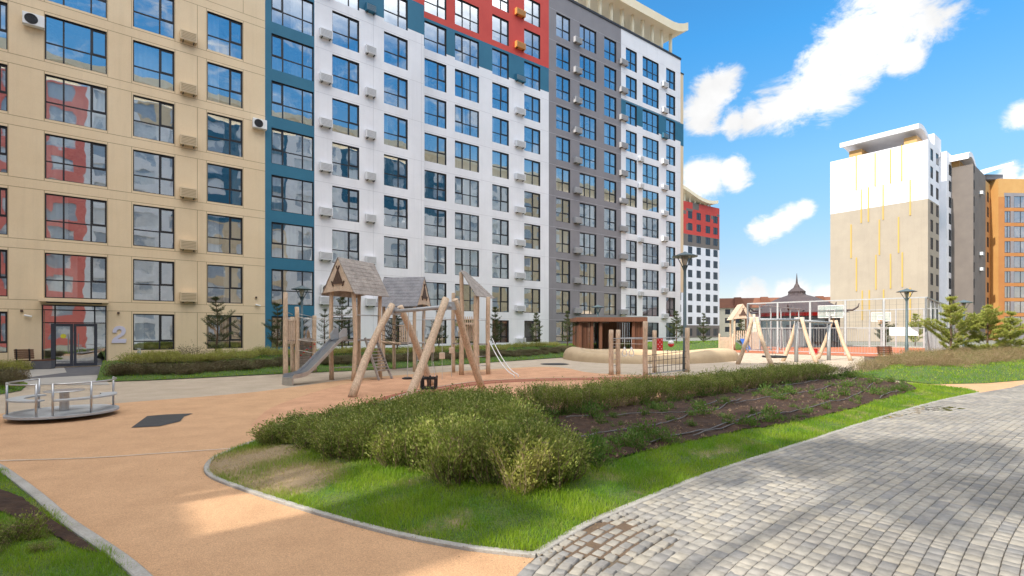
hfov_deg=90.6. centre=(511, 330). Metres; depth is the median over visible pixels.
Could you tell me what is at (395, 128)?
window
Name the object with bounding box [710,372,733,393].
row shrub
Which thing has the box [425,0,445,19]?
window
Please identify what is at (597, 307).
street lamp
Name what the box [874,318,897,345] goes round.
pine tree
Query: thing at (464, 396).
hedge shrub
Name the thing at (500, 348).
lawn shrub
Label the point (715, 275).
window
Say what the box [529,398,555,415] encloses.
leafy clump
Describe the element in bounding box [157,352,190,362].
lawn shrub
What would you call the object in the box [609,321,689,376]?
climbing gym
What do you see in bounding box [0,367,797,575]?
orange surface
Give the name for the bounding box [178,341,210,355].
wall shrub
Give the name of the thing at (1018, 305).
window
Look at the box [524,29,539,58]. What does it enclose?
window
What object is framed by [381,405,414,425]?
hedge shrub
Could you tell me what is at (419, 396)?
hedge shrub
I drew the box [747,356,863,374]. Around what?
beige path
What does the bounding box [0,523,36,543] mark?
groundcover clump
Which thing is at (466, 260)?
window
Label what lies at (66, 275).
window
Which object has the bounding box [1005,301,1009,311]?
window
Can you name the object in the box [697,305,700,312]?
window
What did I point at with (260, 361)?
lawn shrub
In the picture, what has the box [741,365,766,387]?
row shrub
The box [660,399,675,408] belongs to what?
seedling
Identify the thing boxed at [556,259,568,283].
window
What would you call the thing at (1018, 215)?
window
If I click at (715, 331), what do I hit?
window
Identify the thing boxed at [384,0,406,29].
window
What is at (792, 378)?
row shrub
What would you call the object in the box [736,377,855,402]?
drip hose
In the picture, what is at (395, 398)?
hedge shrub
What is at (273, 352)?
lawn shrub
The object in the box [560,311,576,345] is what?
pine tree
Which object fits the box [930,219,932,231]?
window
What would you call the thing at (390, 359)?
lawn shrub
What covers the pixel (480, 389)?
hedge shrub
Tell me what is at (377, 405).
hedge shrub
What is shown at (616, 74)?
apartment block
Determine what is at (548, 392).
row shrub
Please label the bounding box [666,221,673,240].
window
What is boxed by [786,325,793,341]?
window
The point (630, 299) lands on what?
window
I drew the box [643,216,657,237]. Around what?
window
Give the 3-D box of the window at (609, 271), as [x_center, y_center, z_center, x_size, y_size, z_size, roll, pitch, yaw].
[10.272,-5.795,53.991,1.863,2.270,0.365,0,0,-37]
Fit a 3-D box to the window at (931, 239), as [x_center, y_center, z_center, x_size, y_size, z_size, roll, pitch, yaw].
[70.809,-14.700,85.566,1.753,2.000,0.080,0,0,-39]
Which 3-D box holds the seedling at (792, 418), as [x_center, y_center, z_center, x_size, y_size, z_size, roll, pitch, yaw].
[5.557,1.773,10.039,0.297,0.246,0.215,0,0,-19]
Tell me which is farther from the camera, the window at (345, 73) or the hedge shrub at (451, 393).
the window at (345, 73)
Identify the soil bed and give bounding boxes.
[0,489,96,551]
[541,375,916,460]
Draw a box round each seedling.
[540,405,562,417]
[548,415,564,424]
[578,399,601,413]
[578,430,600,455]
[584,399,608,418]
[592,413,612,423]
[596,398,610,410]
[624,421,641,431]
[631,423,647,434]
[635,416,657,434]
[637,405,649,415]
[638,394,651,404]
[644,401,658,408]
[655,404,667,411]
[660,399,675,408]
[665,413,676,420]
[667,393,681,401]
[682,393,693,399]
[683,417,695,425]
[685,408,695,415]
[688,399,701,408]
[691,403,718,414]
[692,399,707,409]
[694,385,714,397]
[715,396,733,403]
[718,412,735,418]
[721,418,732,423]
[727,413,752,425]
[731,386,749,393]
[743,412,760,425]
[748,406,757,413]
[755,385,775,395]
[756,412,777,422]
[758,382,777,393]
[759,407,786,420]
[764,403,783,411]
[771,392,791,400]
[773,382,793,389]
[776,386,792,392]
[779,386,798,394]
[784,414,798,421]
[796,403,816,411]
[818,388,839,399]
[820,373,833,378]
[820,401,831,408]
[832,383,850,395]
[841,379,855,386]
[859,383,884,391]
[867,373,879,380]
[867,376,878,383]
[869,387,882,395]
[879,385,894,391]
[883,375,895,381]
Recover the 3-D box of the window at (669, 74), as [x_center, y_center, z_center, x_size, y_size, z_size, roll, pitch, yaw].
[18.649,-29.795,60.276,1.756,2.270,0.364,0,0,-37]
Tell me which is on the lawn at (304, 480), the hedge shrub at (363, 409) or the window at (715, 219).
the hedge shrub at (363, 409)
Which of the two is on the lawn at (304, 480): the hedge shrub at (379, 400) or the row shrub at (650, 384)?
the hedge shrub at (379, 400)
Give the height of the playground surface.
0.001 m
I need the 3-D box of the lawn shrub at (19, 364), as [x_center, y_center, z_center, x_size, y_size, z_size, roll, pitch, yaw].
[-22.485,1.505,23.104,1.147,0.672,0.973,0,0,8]
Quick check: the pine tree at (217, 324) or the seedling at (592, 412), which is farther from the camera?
the pine tree at (217, 324)
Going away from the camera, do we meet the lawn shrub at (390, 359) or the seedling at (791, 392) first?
the seedling at (791, 392)
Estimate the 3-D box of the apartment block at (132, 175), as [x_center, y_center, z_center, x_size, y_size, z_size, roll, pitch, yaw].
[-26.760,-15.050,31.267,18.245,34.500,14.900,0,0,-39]
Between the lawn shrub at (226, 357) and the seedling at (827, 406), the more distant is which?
the lawn shrub at (226, 357)
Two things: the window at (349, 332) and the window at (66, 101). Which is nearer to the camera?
the window at (66, 101)
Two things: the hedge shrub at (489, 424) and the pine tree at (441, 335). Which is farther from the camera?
the pine tree at (441, 335)
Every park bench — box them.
[14,349,54,368]
[864,346,898,361]
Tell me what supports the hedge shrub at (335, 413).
on the lawn at (304, 480)
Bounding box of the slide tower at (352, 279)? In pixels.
[282,257,400,385]
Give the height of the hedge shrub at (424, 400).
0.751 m
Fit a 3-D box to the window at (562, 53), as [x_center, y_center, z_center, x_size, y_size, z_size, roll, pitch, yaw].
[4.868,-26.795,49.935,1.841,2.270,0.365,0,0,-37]
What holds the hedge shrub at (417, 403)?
on the lawn at (304, 480)
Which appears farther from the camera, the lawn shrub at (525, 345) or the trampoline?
the lawn shrub at (525, 345)
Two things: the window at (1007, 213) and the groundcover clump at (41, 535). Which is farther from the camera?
the window at (1007, 213)
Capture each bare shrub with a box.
[831,364,847,373]
[848,362,865,373]
[861,362,872,371]
[866,360,882,369]
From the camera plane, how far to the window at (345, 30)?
35.39 m
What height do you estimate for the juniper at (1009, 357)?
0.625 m
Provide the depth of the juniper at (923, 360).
22.55 m
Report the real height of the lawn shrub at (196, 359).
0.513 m
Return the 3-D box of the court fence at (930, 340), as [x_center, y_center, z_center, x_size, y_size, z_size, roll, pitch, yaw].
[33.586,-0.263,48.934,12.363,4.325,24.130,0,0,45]
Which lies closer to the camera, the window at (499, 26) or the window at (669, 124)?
the window at (499, 26)
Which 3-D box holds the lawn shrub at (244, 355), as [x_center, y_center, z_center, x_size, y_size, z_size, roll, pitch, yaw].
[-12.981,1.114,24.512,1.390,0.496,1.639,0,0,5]
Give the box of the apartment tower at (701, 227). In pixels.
[681,185,718,337]
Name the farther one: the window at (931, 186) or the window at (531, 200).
the window at (931, 186)
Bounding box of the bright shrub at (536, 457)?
[479,428,563,495]
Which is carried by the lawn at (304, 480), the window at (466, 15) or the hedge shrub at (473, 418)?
the hedge shrub at (473, 418)
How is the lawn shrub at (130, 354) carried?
on the lawn at (440, 361)
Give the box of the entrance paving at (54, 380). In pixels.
[19,368,108,384]
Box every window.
[0,2,6,48]
[0,64,6,110]
[0,126,6,172]
[0,188,6,234]
[0,250,6,295]
[0,311,6,352]
[45,15,106,73]
[45,74,106,130]
[45,134,106,186]
[45,193,106,242]
[45,253,106,299]
[49,0,106,17]
[133,0,173,38]
[133,41,173,90]
[133,95,173,143]
[133,150,173,195]
[133,204,173,248]
[133,259,173,301]
[133,314,173,349]
[207,12,241,58]
[207,62,241,107]
[207,113,241,156]
[207,163,241,205]
[207,214,241,254]
[207,264,241,303]
[207,315,241,348]
[271,0,312,35]
[271,34,312,80]
[271,81,312,125]
[271,128,312,170]
[271,175,312,215]
[271,222,312,260]
[271,269,312,305]
[271,316,311,346]
[332,11,358,52]
[332,55,358,94]
[332,99,358,137]
[332,142,358,179]
[332,186,358,221]
[332,230,358,262]
[333,296,356,306]
[333,317,352,345]
[335,0,358,9]
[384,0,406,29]
[384,32,406,69]
[384,73,406,109]
[384,114,406,149]
[384,155,406,188]
[384,195,406,228]
[384,236,406,268]
[385,318,406,344]
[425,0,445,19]
[425,21,445,55]
[425,59,445,91]
[425,96,445,128]
[425,133,445,164]
[425,170,445,201]
[425,207,445,237]
[425,245,445,273]
[425,320,445,343]
[426,282,445,305]
[455,0,477,32]
[455,34,477,67]
[455,69,477,102]
[455,105,477,137]
[455,141,477,171]
[455,177,477,206]
[455,212,477,241]
[455,248,477,276]
[455,284,474,310]
[455,320,472,342]
[492,0,507,11]
[492,15,507,45]
[492,49,507,78]
[492,83,507,111]
[492,116,507,145]
[492,150,507,178]
[492,184,507,211]
[492,218,507,245]
[492,252,507,278]
[492,286,507,311]
[492,320,507,342]
[524,0,539,26]
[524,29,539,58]
[524,62,539,90]
[524,94,539,122]
[524,126,539,153]
[524,159,539,185]
[524,191,539,217]
[524,223,539,249]
[524,256,539,280]
[524,288,539,312]
[524,321,539,341]
[556,13,568,40]
[556,44,568,70]
[556,75,568,101]
[556,105,568,131]
[556,136,568,161]
[556,167,568,192]
[556,198,568,222]
[556,229,568,252]
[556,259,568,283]
[556,290,568,313]
[556,321,568,341]
[580,25,595,53]
[580,55,595,82]
[580,84,595,111]
[580,114,595,140]
[580,144,595,169]
[580,173,595,198]
[580,203,595,227]
[580,233,595,256]
[580,262,595,285]
[580,292,595,314]
[604,37,615,62]
[604,66,615,90]
[604,94,615,118]
[604,123,615,146]
[604,151,615,174]
[604,179,615,202]
[604,208,615,230]
[604,236,615,258]
[604,265,615,286]
[604,293,615,314]
[626,48,635,71]
[626,76,635,98]
[626,103,635,125]
[626,130,635,153]
[626,158,635,180]
[626,185,635,207]
[626,213,635,234]
[626,240,635,261]
[626,267,635,288]
[626,295,635,315]
[643,57,657,82]
[643,83,657,108]
[643,110,657,134]
[643,136,657,160]
[643,163,657,186]
[643,190,657,211]
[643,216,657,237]
[643,243,657,263]
[643,269,657,289]
[643,296,657,315]
[648,323,657,339]
[666,68,673,89]
[666,94,673,114]
[666,119,673,140]
[666,145,673,165]
[666,170,673,190]
[666,196,673,215]
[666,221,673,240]
[666,246,673,265]
[666,272,673,291]
[666,297,673,316]
[666,323,673,339]
[688,293,691,300]
[697,224,700,231]
[697,259,700,266]
[697,282,700,289]
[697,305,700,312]
[706,294,709,301]
[713,216,717,223]
[713,227,717,234]
[713,238,717,245]
[713,250,717,256]
[713,261,717,267]
[713,272,717,279]
[713,284,717,290]
[713,295,717,301]
[713,306,717,312]
[713,317,717,323]
[713,329,717,335]
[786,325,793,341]
[813,325,823,341]
[833,325,839,341]
[930,148,932,160]
[930,166,932,178]
[930,184,932,196]
[930,201,932,213]
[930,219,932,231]
[930,237,932,249]
[930,255,932,267]
[930,273,932,284]
[936,153,938,165]
[936,170,938,182]
[936,188,938,200]
[936,205,938,217]
[936,223,938,234]
[936,240,938,251]
[936,257,938,268]
[936,275,938,286]
[1005,196,1009,207]
[1005,211,1009,222]
[1005,226,1009,237]
[1005,241,1009,252]
[1005,256,1009,267]
[1005,271,1009,282]
[1005,286,1009,297]
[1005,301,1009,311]
[1014,196,1023,207]
[1014,211,1023,222]
[1014,226,1023,237]
[1014,241,1023,252]
[1014,256,1023,267]
[1014,271,1023,282]
[1014,286,1023,297]
[1014,301,1023,312]
[1014,316,1023,327]
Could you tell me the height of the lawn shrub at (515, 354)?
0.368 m
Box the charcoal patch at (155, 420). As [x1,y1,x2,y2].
[131,413,191,427]
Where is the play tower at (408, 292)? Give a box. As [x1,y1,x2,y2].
[375,277,430,371]
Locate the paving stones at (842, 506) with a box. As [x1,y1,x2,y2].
[517,384,1023,575]
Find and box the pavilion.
[570,317,647,348]
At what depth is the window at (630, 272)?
56.04 m
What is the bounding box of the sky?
[636,0,1023,297]
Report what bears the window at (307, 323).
in the apartment block at (406, 138)
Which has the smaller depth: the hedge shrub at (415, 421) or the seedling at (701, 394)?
the hedge shrub at (415, 421)
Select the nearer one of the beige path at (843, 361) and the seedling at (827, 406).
the seedling at (827, 406)
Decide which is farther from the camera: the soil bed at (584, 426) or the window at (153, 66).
the window at (153, 66)
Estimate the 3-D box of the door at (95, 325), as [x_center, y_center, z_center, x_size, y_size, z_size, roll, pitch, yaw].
[-22.244,0.730,26.431,0.948,2.180,0.126,0,0,-39]
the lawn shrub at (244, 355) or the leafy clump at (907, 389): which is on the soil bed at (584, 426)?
the leafy clump at (907, 389)
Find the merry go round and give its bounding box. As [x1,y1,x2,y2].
[3,377,118,419]
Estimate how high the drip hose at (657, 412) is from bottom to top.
0.075 m
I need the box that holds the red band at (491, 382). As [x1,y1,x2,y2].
[362,376,674,404]
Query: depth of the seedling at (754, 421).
9.45 m
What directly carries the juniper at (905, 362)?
on the lawn at (885, 373)
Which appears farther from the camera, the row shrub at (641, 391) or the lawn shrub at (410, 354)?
the lawn shrub at (410, 354)
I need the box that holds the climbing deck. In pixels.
[283,292,352,373]
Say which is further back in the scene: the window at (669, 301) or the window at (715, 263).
the window at (715, 263)
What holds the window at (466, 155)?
in the apartment block at (406, 138)
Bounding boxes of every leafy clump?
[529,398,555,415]
[556,401,581,415]
[562,398,595,409]
[571,434,623,468]
[586,429,628,457]
[608,423,649,449]
[643,423,684,442]
[841,367,864,377]
[886,381,913,391]
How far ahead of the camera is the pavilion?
40.98 m
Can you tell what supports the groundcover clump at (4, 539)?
on the lawn at (28, 543)
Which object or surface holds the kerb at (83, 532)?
on the orange surface
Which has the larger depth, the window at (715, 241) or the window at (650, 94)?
the window at (715, 241)
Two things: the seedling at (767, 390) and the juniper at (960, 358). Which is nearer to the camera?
the seedling at (767, 390)
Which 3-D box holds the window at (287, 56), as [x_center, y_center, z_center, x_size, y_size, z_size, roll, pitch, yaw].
[-14.448,-17.795,33.247,2.622,2.270,0.365,0,0,-39]
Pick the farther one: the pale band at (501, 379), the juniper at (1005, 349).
the juniper at (1005, 349)
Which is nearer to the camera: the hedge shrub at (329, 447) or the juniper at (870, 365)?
the hedge shrub at (329, 447)
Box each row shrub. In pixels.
[514,378,548,408]
[527,380,566,415]
[535,377,570,408]
[548,376,587,413]
[556,384,583,405]
[570,377,606,410]
[585,375,622,409]
[595,372,624,404]
[604,377,636,406]
[606,375,639,404]
[617,375,651,404]
[622,372,651,401]
[633,372,661,400]
[635,372,660,398]
[646,375,679,401]
[653,371,679,399]
[659,373,690,398]
[672,370,700,398]
[680,370,701,394]
[689,373,717,396]
[692,370,724,393]
[698,368,722,391]
[710,365,733,390]
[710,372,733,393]
[715,372,743,392]
[724,370,753,390]
[734,366,761,389]
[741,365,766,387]
[758,365,777,384]
[762,366,783,385]
[766,367,788,384]
[771,363,796,383]
[783,361,809,380]
[786,363,804,382]
[793,360,815,380]
[802,362,823,378]
[804,362,828,377]
[813,361,831,377]
[821,360,841,376]
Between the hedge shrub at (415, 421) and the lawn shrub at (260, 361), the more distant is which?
the lawn shrub at (260, 361)
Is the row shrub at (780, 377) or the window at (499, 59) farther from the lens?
the window at (499, 59)
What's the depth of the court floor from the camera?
48.03 m
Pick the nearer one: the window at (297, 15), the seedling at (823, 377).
the seedling at (823, 377)
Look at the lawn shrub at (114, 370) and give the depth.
20.00 m
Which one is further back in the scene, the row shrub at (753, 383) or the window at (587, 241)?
the window at (587, 241)
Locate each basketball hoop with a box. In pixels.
[818,305,843,321]
[871,312,890,345]
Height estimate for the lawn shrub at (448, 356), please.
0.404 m
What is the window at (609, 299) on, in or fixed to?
in the apartment block at (616, 74)
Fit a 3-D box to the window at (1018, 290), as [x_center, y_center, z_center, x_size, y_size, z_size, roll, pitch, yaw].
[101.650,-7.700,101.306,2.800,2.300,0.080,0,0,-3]
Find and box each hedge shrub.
[249,420,290,447]
[256,411,310,438]
[269,416,310,444]
[281,408,322,432]
[281,410,324,435]
[282,416,331,450]
[292,412,334,445]
[300,416,346,453]
[310,420,369,462]
[312,413,373,453]
[317,405,349,417]
[322,406,350,420]
[323,398,366,414]
[325,406,361,424]
[325,408,369,429]
[327,404,365,415]
[329,413,388,461]
[343,406,375,424]
[343,408,404,435]
[345,402,385,418]
[347,395,389,411]
[349,406,395,429]
[362,399,393,412]
[364,418,422,472]
[366,398,404,415]
[367,414,415,461]
[369,394,394,411]
[375,400,416,421]
[381,390,419,408]
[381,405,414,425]
[382,393,409,406]
[388,409,440,442]
[392,411,441,469]
[394,405,444,428]
[395,394,426,410]
[396,400,433,418]
[400,399,442,424]
[401,389,430,400]
[404,393,436,408]
[406,386,436,397]
[407,396,456,411]
[409,416,476,478]
[416,394,458,414]
[417,404,463,453]
[417,405,458,423]
[418,388,455,402]
[419,387,447,401]
[419,416,486,488]
[431,386,458,396]
[433,401,473,419]
[434,411,490,436]
[436,392,477,409]
[437,391,469,404]
[442,383,466,393]
[443,403,488,425]
[449,394,485,414]
[450,389,487,402]
[450,420,499,475]
[452,383,482,397]
[452,389,489,405]
[453,406,498,428]
[456,397,507,421]
[458,416,520,485]
[460,401,506,423]
[462,384,489,395]
[467,385,492,398]
[467,388,497,404]
[468,394,498,408]
[468,414,505,434]
[469,395,507,411]
[476,415,550,469]
[482,408,536,429]
[484,386,515,402]
[486,382,519,400]
[486,394,501,408]
[489,398,543,421]
[490,422,554,480]
[491,393,546,416]
[492,393,536,416]
[494,391,524,404]
[495,411,534,438]
[496,400,554,427]
[508,411,562,470]
[518,431,580,491]
[527,414,570,434]
[535,422,597,467]
[542,428,596,482]
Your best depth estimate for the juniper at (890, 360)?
25.47 m
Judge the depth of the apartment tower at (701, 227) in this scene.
141.03 m
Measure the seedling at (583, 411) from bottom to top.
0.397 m
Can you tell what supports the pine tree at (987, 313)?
on the lawn at (885, 373)
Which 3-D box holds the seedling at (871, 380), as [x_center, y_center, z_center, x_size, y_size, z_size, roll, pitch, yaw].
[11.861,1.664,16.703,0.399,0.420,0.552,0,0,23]
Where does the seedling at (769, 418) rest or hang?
on the soil bed at (584, 426)
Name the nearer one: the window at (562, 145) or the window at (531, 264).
the window at (531, 264)
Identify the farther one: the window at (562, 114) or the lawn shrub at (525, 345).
the window at (562, 114)
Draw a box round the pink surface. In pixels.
[251,368,713,426]
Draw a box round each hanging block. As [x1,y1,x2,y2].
[439,353,444,358]
[449,320,453,376]
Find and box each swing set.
[348,297,484,396]
[735,317,852,364]
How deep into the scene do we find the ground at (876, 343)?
75.81 m
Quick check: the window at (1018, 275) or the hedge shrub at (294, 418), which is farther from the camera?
the window at (1018, 275)
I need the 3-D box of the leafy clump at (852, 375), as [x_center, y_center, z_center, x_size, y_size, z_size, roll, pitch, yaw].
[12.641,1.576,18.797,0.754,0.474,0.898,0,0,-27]
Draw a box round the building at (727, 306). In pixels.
[719,296,829,336]
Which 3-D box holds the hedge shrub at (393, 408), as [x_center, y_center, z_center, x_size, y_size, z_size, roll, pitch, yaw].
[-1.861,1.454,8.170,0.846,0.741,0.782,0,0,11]
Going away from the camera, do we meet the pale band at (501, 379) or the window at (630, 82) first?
the pale band at (501, 379)
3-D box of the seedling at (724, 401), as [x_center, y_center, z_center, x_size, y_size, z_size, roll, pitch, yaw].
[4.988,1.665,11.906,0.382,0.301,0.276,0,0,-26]
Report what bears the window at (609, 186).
in the apartment block at (616, 74)
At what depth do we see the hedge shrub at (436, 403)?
8.39 m
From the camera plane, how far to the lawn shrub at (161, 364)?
21.50 m
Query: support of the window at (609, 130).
in the apartment block at (616, 74)
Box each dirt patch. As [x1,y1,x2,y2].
[562,519,643,558]
[615,542,638,556]
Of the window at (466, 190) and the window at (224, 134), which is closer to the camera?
the window at (224, 134)
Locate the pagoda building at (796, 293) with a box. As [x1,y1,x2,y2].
[750,275,858,346]
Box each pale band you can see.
[375,375,667,404]
[401,377,653,396]
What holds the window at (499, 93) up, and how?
in the apartment block at (406, 138)
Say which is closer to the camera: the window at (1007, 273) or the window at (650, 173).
the window at (650, 173)
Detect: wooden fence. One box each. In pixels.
[718,334,733,349]
[751,332,757,348]
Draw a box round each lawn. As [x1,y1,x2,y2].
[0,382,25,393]
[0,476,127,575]
[96,340,741,380]
[209,384,970,550]
[858,359,1023,383]
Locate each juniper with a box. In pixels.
[853,360,890,369]
[857,354,893,367]
[858,357,893,365]
[875,356,902,365]
[876,350,907,362]
[877,355,901,364]
[899,356,942,365]
[901,346,929,354]
[901,350,942,364]
[904,349,938,359]
[911,355,942,364]
[919,347,961,358]
[922,347,959,362]
[931,355,981,367]
[932,354,973,363]
[939,349,976,359]
[958,354,997,364]
[959,346,988,356]
[960,346,994,353]
[963,345,1009,362]
[988,344,1021,352]
[990,353,1023,361]
[993,349,1022,358]
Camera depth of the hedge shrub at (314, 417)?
7.94 m
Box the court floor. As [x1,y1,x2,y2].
[735,346,924,355]
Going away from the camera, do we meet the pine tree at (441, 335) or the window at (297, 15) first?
the window at (297, 15)
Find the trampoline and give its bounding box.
[542,363,567,364]
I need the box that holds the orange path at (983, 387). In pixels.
[933,380,1023,392]
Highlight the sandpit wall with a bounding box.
[563,347,738,363]
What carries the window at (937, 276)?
in the apartment block at (890, 213)
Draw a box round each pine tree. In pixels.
[202,296,236,352]
[261,302,282,350]
[316,308,328,344]
[325,297,352,347]
[389,315,405,349]
[427,310,448,348]
[490,306,504,345]
[529,313,542,346]
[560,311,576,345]
[665,311,682,342]
[697,313,711,341]
[736,319,744,345]
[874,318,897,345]
[908,313,922,345]
[919,296,985,349]
[959,304,1013,350]
[994,311,1023,349]
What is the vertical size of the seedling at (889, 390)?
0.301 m
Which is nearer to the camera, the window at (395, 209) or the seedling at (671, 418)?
the seedling at (671, 418)
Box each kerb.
[0,464,152,575]
[204,440,535,557]
[533,392,979,556]
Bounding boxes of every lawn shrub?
[0,357,22,369]
[0,366,31,382]
[0,370,22,385]
[1,366,23,376]
[5,358,34,370]
[100,358,132,375]
[111,348,148,362]
[118,360,155,375]
[119,355,157,363]
[136,350,175,363]
[137,350,170,360]
[144,350,181,358]
[145,347,177,355]
[146,365,179,372]
[146,368,177,374]
[147,350,183,358]
[151,362,175,369]
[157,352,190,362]
[169,367,201,374]
[177,352,207,362]
[182,351,217,359]
[190,361,218,366]
[192,365,219,372]
[203,351,230,361]
[207,359,234,365]
[208,352,235,358]
[209,344,239,353]
[215,364,244,370]
[225,351,259,358]
[235,362,266,369]
[237,349,264,355]
[250,344,276,353]
[251,358,275,364]
[257,361,282,367]
[262,346,282,355]
[273,356,289,360]
[321,359,339,363]
[334,345,352,353]
[334,357,351,363]
[385,356,400,362]
[386,348,406,353]
[396,356,412,361]
[397,345,412,352]
[401,351,412,356]
[429,356,438,359]
[435,347,447,351]
[437,354,455,359]
[490,345,504,350]
[506,343,521,347]
[508,352,520,355]
[516,340,533,346]
[529,340,543,346]
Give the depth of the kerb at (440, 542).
4.79 m
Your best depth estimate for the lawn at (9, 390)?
15.84 m
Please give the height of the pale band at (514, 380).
0.001 m
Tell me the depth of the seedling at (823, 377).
18.07 m
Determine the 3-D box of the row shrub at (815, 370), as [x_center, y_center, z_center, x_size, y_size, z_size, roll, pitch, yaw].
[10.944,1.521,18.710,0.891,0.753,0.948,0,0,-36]
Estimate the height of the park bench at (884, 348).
1.002 m
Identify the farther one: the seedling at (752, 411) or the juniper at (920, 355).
the juniper at (920, 355)
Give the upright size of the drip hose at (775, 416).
0.082 m
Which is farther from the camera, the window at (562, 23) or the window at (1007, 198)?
the window at (1007, 198)
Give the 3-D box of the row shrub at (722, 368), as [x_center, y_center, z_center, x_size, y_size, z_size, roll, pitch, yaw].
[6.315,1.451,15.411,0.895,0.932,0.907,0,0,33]
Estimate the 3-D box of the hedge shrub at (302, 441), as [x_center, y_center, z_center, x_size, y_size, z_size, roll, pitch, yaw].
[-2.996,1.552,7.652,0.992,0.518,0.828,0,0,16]
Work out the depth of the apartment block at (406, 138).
38.48 m
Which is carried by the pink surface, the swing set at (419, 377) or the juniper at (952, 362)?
the swing set at (419, 377)
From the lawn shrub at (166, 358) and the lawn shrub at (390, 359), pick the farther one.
the lawn shrub at (390, 359)
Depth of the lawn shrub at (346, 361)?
25.65 m
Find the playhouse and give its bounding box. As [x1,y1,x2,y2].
[727,304,751,349]
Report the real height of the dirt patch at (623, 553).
0.001 m
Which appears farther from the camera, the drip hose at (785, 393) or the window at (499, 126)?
the window at (499, 126)
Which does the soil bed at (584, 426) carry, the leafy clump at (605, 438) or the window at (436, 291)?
the leafy clump at (605, 438)
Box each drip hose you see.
[565,398,741,417]
[581,400,716,436]
[650,412,760,442]
[693,383,872,435]
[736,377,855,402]
[748,380,816,389]
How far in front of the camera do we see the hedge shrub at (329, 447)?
6.96 m
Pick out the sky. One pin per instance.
(773, 89)
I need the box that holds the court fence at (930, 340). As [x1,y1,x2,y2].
[747,297,954,355]
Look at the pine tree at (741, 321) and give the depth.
55.92 m
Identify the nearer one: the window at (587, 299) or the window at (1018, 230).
the window at (587, 299)
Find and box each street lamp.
[291,285,311,345]
[591,305,604,347]
[672,252,697,371]
[897,288,916,351]
[956,300,973,347]
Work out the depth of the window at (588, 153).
52.01 m
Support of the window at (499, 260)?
in the apartment block at (406, 138)
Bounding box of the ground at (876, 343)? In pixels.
[134,337,1023,380]
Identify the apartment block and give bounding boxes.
[0,0,266,367]
[265,0,548,350]
[549,0,687,343]
[830,123,953,341]
[950,152,989,340]
[980,162,1023,339]
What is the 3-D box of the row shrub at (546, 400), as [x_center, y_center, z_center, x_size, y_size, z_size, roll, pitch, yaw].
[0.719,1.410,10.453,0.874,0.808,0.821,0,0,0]
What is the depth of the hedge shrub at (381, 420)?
7.29 m
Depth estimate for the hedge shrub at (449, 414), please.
6.98 m
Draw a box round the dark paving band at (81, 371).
[29,366,99,377]
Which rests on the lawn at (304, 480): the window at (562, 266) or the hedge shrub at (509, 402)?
the hedge shrub at (509, 402)
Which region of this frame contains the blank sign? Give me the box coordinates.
[889,327,918,335]
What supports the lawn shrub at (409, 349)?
on the lawn at (440, 361)
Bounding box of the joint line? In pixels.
[0,448,229,460]
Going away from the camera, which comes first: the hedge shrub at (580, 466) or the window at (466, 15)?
the hedge shrub at (580, 466)
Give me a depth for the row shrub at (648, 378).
13.17 m
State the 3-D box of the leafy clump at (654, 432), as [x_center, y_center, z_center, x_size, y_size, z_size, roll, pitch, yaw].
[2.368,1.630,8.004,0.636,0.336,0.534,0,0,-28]
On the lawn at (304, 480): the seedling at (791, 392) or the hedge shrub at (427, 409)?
the hedge shrub at (427, 409)
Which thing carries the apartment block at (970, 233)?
on the ground at (876, 343)
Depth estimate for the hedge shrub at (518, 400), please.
8.01 m
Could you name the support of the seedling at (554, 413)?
on the soil bed at (584, 426)
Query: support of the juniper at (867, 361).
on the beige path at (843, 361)
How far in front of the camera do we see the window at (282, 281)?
33.07 m
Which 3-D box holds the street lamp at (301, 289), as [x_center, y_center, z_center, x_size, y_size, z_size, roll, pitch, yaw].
[-12.235,-0.515,29.500,1.150,4.230,1.150,0,0,0]
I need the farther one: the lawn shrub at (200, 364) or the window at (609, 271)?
the window at (609, 271)
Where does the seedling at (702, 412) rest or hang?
on the soil bed at (584, 426)
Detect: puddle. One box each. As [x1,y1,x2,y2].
[882,405,927,418]
[917,406,965,410]
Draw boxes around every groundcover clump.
[0,504,63,544]
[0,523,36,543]
[0,532,9,545]
[26,537,58,553]
[28,525,53,540]
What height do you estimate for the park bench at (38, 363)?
1.002 m
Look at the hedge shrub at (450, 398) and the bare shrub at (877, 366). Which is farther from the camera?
the bare shrub at (877, 366)
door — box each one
[51,324,72,366]
[74,324,96,365]
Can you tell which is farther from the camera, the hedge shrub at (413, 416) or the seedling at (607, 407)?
the seedling at (607, 407)
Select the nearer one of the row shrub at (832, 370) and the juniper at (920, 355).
the row shrub at (832, 370)
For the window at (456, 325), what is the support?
in the apartment block at (406, 138)
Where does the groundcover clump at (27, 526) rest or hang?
on the lawn at (28, 543)
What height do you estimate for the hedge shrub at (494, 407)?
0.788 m
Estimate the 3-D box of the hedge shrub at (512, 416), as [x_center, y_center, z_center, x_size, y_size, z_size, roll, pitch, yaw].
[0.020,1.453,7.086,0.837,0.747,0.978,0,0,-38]
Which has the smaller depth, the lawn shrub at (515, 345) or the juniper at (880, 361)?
the juniper at (880, 361)

